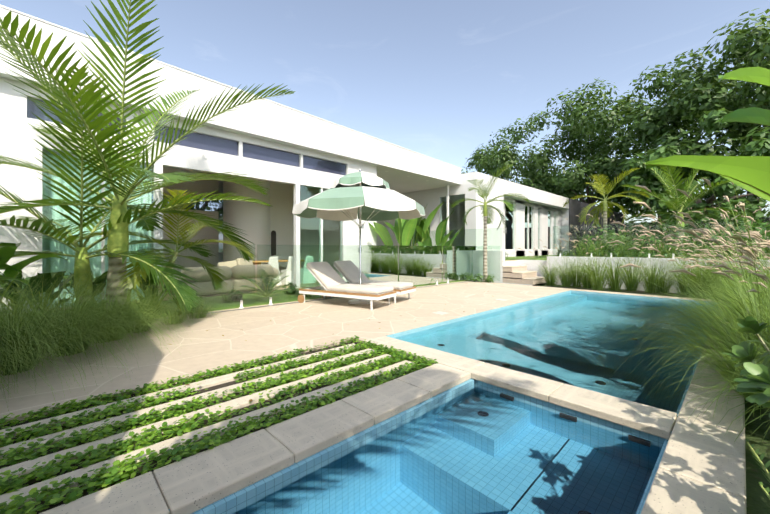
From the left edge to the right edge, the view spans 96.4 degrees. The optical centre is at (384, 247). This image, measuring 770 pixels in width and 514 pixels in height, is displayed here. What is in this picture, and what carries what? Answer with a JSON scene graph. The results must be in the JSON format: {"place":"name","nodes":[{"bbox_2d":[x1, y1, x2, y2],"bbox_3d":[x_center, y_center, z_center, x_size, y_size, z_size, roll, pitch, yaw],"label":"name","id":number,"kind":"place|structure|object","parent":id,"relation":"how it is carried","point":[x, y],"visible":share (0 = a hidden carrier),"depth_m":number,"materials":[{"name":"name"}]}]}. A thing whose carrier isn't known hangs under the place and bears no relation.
{"place":"outdoors","nodes":[
{"label":"outdoors","id":0,"kind":"place"},
{"bbox_2d":[20,279,318,313],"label":"interior floor","id":1,"kind":"structure","parent":0,"point":[218,294],"depth_m":9.25,"materials":[{"name":"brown wood"}]},
{"bbox_2d":[42,149,318,268],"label":"interior partition walls","id":2,"kind":"structure","parent":1,"relation":"on","point":[257,223],"depth_m":12.30,"materials":[{"name":"white paint"}]},
{"bbox_2d":[271,230,275,255],"bbox_3d":[-4.207,-0.186,13.003,0.200,0.950,0.015,0,0,-44],"label":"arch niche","id":3,"kind":"object","parent":2,"relation":"attached to","point":[273,241],"visible":0.92,"depth_m":12.99,"materials":[{"name":"grey"}]},
{"bbox_2d":[151,208,218,277],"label":"interior wall","id":4,"kind":"structure","parent":1,"relation":"on","point":[210,232],"depth_m":12.33,"materials":[{"name":"beige paint"}]},
{"bbox_2d":[0,77,376,313],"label":"house walls","id":5,"kind":"structure","parent":1,"relation":"on","point":[18,135],"depth_m":7.77,"materials":[{"name":"white paint"}]},
{"bbox_2d":[27,97,345,251],"bbox_3d":[-8.268,-1.286,9.377,15.400,2.950,6.852,0,0,-44],"label":"window frame","id":6,"kind":"object","parent":5,"relation":"on","point":[268,153],"visible":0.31,"depth_m":9.22,"materials":[{"name":"grey metal"}]},
{"bbox_2d":[0,5,460,193],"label":"roof slab","id":7,"kind":"structure","parent":5,"relation":"on","point":[268,120],"depth_m":8.74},
{"bbox_2d":[27,99,150,307],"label":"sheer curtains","id":8,"kind":"object","parent":7,"relation":"hanging from","point":[49,246],"depth_m":6.82,"materials":[{"name":"white fabric"}]},
{"bbox_2d":[154,125,344,174],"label":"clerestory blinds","id":9,"kind":"object","parent":5,"relation":"attached to","point":[218,148],"depth_m":9.16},
{"bbox_2d":[42,150,341,307],"bbox_3d":[-3.890,-0.351,8.822,6.930,3.020,0.052,0,0,-44],"label":"facade glass","id":10,"kind":"object","parent":1,"relation":"on","point":[306,188],"visible":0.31,"depth_m":10.21,"materials":[{"name":"glass"}]},
{"bbox_2d":[165,258,278,295],"bbox_3d":[-4.440,0.697,9.257,1.850,0.844,2.620,0,0,38],"label":"sofa","id":11,"kind":"object","parent":1,"relation":"on","point":[239,270],"visible":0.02,"depth_m":8.71,"materials":[{"name":"fabric"}]},
{"bbox_2d":[252,255,316,285],"bbox_3d":[-3.698,0.719,11.698,2.000,0.900,1.960,0,0,-44],"label":"dining set","id":12,"kind":"object","parent":1,"relation":"on","point":[290,266],"depth_m":11.08,"materials":[{"name":"white wood"}]},
{"bbox_2d":[0,341,432,513],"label":"strip soil","id":13,"kind":"structure","parent":0,"point":[34,480],"depth_m":2.57,"materials":[{"name":"brown soil"}]},
{"bbox_2d":[0,343,414,513],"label":"paver strips","id":14,"kind":"object","parent":13,"relation":"on","point":[243,401],"visible":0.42,"depth_m":2.46,"materials":[{"name":"stone"}]},
{"bbox_2d":[0,335,437,513],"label":"ground cover plants","id":15,"kind":"object","parent":13,"relation":"on","point":[55,496],"visible":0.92,"depth_m":2.34,"materials":[{"name":"green plant"}]},
{"bbox_2d":[0,278,469,332],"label":"lawn","id":16,"kind":"structure","parent":0,"point":[256,300],"depth_m":7.72,"materials":[{"name":"green plant"}]},
{"bbox_2d":[0,281,726,424],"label":"deck paving","id":17,"kind":"structure","parent":0,"point":[307,324],"depth_m":4.63,"materials":[{"name":"beige stone"}]},
{"bbox_2d":[96,291,488,413],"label":"fallen leaves","id":18,"kind":"object","parent":17,"relation":"on","point":[250,400],"visible":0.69,"depth_m":4.41,"materials":[{"name":"brown plant"}]},
{"bbox_2d":[159,281,469,319],"bbox_3d":[-0.394,1.187,8.994,9.800,0.004,0.080,0,0,-44],"label":"strip drain","id":19,"kind":"object","parent":17,"relation":"on","point":[298,302],"visible":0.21,"depth_m":7.22,"materials":[{"name":"grey metal"}]},
{"bbox_2d":[131,244,499,314],"bbox_3d":[0.032,0.529,8.805,10.450,1.200,1.156,0,0,-44],"label":"glass pool fence","id":20,"kind":"object","parent":17,"relation":"on","point":[419,265],"visible":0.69,"depth_m":10.16,"materials":[{"name":"clear glass"}]},
{"bbox_2d":[298,262,395,309],"bbox_3d":[-0.825,0.751,7.315,2.036,0.875,0.790,0,0,31],"label":"sun lounger","id":21,"kind":"object","parent":17,"relation":"on","point":[331,281],"visible":1,"depth_m":7.17,"materials":[{"name":"white fabric"}]},
{"bbox_2d":[292,168,424,303],"bbox_3d":[-0.540,-0.276,7.518,2.725,2.930,2.725,0,0,16],"label":"umbrella","id":22,"kind":"object","parent":17,"relation":"on","point":[364,196],"visible":1,"depth_m":6.95,"materials":[{"name":"green fabric"}]},
{"bbox_2d":[239,279,491,307],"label":"pool fence spigots","id":23,"kind":"object","parent":17,"relation":"on","point":[241,302],"visible":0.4,"depth_m":7.23,"materials":[{"name":"silver metal"}]},
{"bbox_2d":[327,260,415,302],"bbox_3d":[-0.353,0.751,8.117,2.036,0.875,0.790,0,0,31],"label":"sun lounger","id":24,"kind":"object","parent":17,"relation":"on","point":[348,270],"visible":0.62,"depth_m":8.06,"materials":[{"name":"white fabric"}]},
{"bbox_2d":[0,67,769,299],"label":"broad leaf plants","id":25,"kind":"object","parent":17,"relation":"on","point":[751,174],"visible":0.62,"depth_m":2.46,"materials":[{"name":"green plant"}]},
{"bbox_2d":[433,299,506,314],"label":"skimmer lids","id":26,"kind":"object","parent":17,"relation":"on","point":[441,313],"visible":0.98,"depth_m":6.32,"materials":[{"name":"beige plastic"}]},
{"bbox_2d":[0,0,769,248],"label":"sky","id":27,"kind":"structure","parent":0,"point":[435,79],"materials":[{"name":"blue"}]},
{"bbox_2d":[442,202,464,245],"bbox_3d":[5.469,-1.236,21.864,11.488,2.750,0.100,0,0,-44],"label":"window","id":28,"kind":"structure","parent":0,"point":[456,208],"depth_m":20.66,"materials":[{"name":"glass"}]},
{"bbox_2d":[377,172,568,269],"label":"wing walls","id":29,"kind":"structure","parent":0,"point":[543,202],"depth_m":17.57,"materials":[{"name":"white paint"}]},
{"bbox_2d":[440,195,555,248],"bbox_3d":[7.042,-1.111,19.630,10.908,2.700,1.400,0,0,-44],"label":"wing glass","id":30,"kind":"object","parent":29,"relation":"in","point":[509,226],"visible":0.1,"depth_m":19.66,"materials":[{"name":"glass"}]},
{"bbox_2d":[219,249,769,513],"bbox_3d":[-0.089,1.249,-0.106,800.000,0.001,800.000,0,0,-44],"label":"ground","id":31,"kind":"structure","parent":0,"point":[757,500],"depth_m":2.13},
{"bbox_2d":[0,67,272,313],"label":"palm","id":32,"kind":"object","parent":31,"relation":"on","point":[80,249],"visible":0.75,"depth_m":5.07,"materials":[{"name":"green plant"}]},
{"bbox_2d":[0,0,295,319],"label":"palm","id":33,"kind":"object","parent":31,"relation":"on","point":[118,238],"visible":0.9,"depth_m":4.98,"materials":[{"name":"green plant"}]},
{"bbox_2d":[71,189,255,306],"bbox_3d":[-3.938,0.156,6.207,2.593,2.179,2.357,0,0,-44],"label":"leaning palm","id":34,"kind":"object","parent":31,"relation":"on","point":[138,270],"visible":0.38,"depth_m":6.12,"materials":[{"name":"green plant"}]},
{"bbox_2d":[151,195,222,233],"bbox_3d":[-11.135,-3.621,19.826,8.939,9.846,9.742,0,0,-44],"label":"door frame","id":35,"kind":"object","parent":31,"relation":"on","point":[209,208],"depth_m":19.32,"materials":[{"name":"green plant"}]},
{"bbox_2d":[0,250,398,410],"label":"tussock grass","id":36,"kind":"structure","parent":31,"relation":"on","point":[72,332],"depth_m":3.57,"materials":[{"name":"green plant"}]},
{"bbox_2d":[0,269,769,499],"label":"ferns and cycad","id":37,"kind":"object","parent":31,"relation":"on","point":[68,278],"visible":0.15,"depth_m":5.58,"materials":[{"name":"green plant"}]},
{"bbox_2d":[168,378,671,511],"bbox_3d":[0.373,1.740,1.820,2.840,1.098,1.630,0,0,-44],"label":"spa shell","id":38,"kind":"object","parent":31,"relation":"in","point":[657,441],"visible":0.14,"depth_m":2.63,"materials":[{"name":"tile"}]},
{"bbox_2d":[233,386,661,513],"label":"spa water","id":39,"kind":"structure","parent":38,"relation":"in","point":[475,450],"depth_m":2.04,"materials":[{"name":"blue liquid"}]},
{"bbox_2d":[500,393,650,445],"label":"pool fittings","id":40,"kind":"object","parent":38,"relation":"attached to","point":[633,438],"visible":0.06,"depth_m":2.62,"materials":[{"name":"plastic"}]},
{"bbox_2d":[191,309,717,513],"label":"coping base","id":41,"kind":"object","parent":31,"relation":"on","point":[248,495],"visible":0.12,"depth_m":2.07,"materials":[{"name":"tile"}]},
{"bbox_2d":[39,304,746,513],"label":"pool coping","id":42,"kind":"object","parent":41,"relation":"on","point":[701,468],"visible":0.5,"depth_m":2.12,"materials":[{"name":"beige stone"}]},
{"bbox_2d":[193,200,769,416],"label":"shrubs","id":43,"kind":"object","parent":31,"relation":"on","point":[756,378],"visible":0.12,"depth_m":10.30,"materials":[{"name":"green plant"}]},
{"bbox_2d":[450,164,529,281],"bbox_3d":[3.354,-0.767,12.056,2.740,4.012,2.594,0,0,-44],"label":"palm","id":44,"kind":"object","parent":31,"relation":"on","point":[486,213],"visible":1,"depth_m":12.01,"materials":[{"name":"green plant"}]},
{"bbox_2d":[461,143,544,187],"bbox_3d":[11.225,-4.790,34.630,9.336,10.706,10.017,0,0,-44],"label":"tree","id":45,"kind":"object","parent":31,"relation":"on","point":[476,158],"visible":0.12,"depth_m":32.40,"materials":[{"name":"green plant"}]},
{"bbox_2d":[474,110,613,205],"bbox_3d":[13.556,-5.882,30.457,11.138,12.888,11.261,0,0,-10],"label":"tree","id":46,"kind":"object","parent":31,"relation":"on","point":[491,161],"visible":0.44,"depth_m":28.29,"materials":[{"name":"green plant"}]},
{"bbox_2d":[387,290,710,416],"bbox_3d":[3.656,1.890,6.086,7.410,1.398,3.150,0,0,-44],"label":"pool shell","id":47,"kind":"object","parent":31,"relation":"in","point":[399,334],"visible":0.06,"depth_m":7.02},
{"bbox_2d":[395,292,717,412],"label":"pool water","id":48,"kind":"structure","parent":47,"relation":"in","point":[558,338],"depth_m":4.50,"materials":[{"name":"blue liquid"}]},
{"bbox_2d":[442,250,769,292],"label":"terrace walls","id":49,"kind":"structure","parent":31,"relation":"on","point":[500,258],"depth_m":11.56,"materials":[{"name":"white paint"}]},
{"bbox_2d":[503,266,545,285],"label":"stair risers","id":50,"kind":"object","parent":49,"relation":"on","point":[516,278],"visible":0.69,"depth_m":11.67,"materials":[{"name":"stone"}]},
{"bbox_2d":[502,260,544,279],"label":"stair treads","id":51,"kind":"object","parent":50,"relation":"on","point":[524,272],"visible":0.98,"depth_m":11.69,"materials":[{"name":"stone"}]},
{"bbox_2d":[491,248,721,257],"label":"terrace glass spigots","id":52,"kind":"object","parent":49,"relation":"on","point":[648,254],"visible":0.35,"depth_m":10.08,"materials":[{"name":"white metal"}]},
{"bbox_2d":[531,185,769,441],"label":"fountain grass","id":53,"kind":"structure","parent":31,"relation":"on","point":[742,303],"depth_m":4.05,"materials":[{"name":"green plant"}]},
{"bbox_2d":[519,177,769,292],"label":"fountain grass plumes","id":54,"kind":"object","parent":53,"relation":"on","point":[746,250],"visible":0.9,"depth_m":3.95,"materials":[{"name":"beige plant"}]},
{"bbox_2d":[624,217,769,247],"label":"boundary fence","id":55,"kind":"object","parent":31,"relation":"on","point":[766,219],"depth_m":27.09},
{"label":"porch paving","id":56,"kind":"structure","parent":31,"relation":"on","visible":0},
{"bbox_2d":[447,185,448,240],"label":"porch column","id":57,"kind":"structure","parent":56,"relation":"on","point":[448,209],"depth_m":15.54,"materials":[{"name":"white paint"}]},
{"bbox_2d":[505,255,645,260],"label":"terrace lawn","id":58,"kind":"structure","parent":0,"point":[544,257],"depth_m":15.76,"materials":[{"name":"green plant"}]},
{"bbox_2d":[569,198,623,256],"bbox_3d":[11.115,-0.811,17.654,9.590,2.500,0.040,0,0,-44],"label":"dark screen fence","id":59,"kind":"object","parent":58,"relation":"on","point":[575,207],"visible":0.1,"depth_m":15.55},
{"bbox_2d":[518,77,687,213],"bbox_3d":[16.021,-5.790,26.074,11.119,12.729,10.264,0,0,16],"label":"tree","id":60,"kind":"object","parent":58,"relation":"on","point":[621,146],"visible":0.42,"depth_m":24.12,"materials":[{"name":"green plant"}]},
{"bbox_2d":[563,168,649,255],"bbox_3d":[8.988,-1.227,13.720,2.802,3.432,2.695,0,0,4],"label":"palm","id":61,"kind":"object","parent":58,"relation":"on","point":[604,209],"visible":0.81,"depth_m":13.68,"materials":[{"name":"green plant"}]},
{"bbox_2d":[576,65,769,227],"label":"tree","id":62,"kind":"object","parent":58,"relation":"on","point":[651,132],"visible":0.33,"depth_m":20.39,"materials":[{"name":"green plant"}]},
{"bbox_2d":[620,149,740,256],"bbox_3d":[10.900,-1.542,12.838,3.694,4.063,3.399,0,0,-44],"label":"palm","id":63,"kind":"object","parent":58,"relation":"on","point":[678,207],"visible":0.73,"depth_m":12.51,"materials":[{"name":"green plant"}]},
{"bbox_2d":[619,107,769,234],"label":"tree","id":64,"kind":"object","parent":58,"relation":"on","point":[650,181],"visible":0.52,"depth_m":14.62,"materials":[{"name":"green plant"}]},
{"bbox_2d":[637,8,769,225],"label":"tree","id":65,"kind":"object","parent":58,"relation":"on","point":[689,108],"visible":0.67,"depth_m":15.79,"materials":[{"name":"green plant"}]},
{"bbox_2d":[727,85,769,155],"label":"tree","id":66,"kind":"object","parent":58,"relation":"on","point":[764,87],"visible":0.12,"depth_m":18.34,"materials":[{"name":"green plant"}]},
{"bbox_2d":[430,217,769,256],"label":"glass fence","id":67,"kind":"object","parent":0,"point":[434,241],"visible":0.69,"depth_m":10.58,"materials":[{"name":"clear glass"}]}
]}

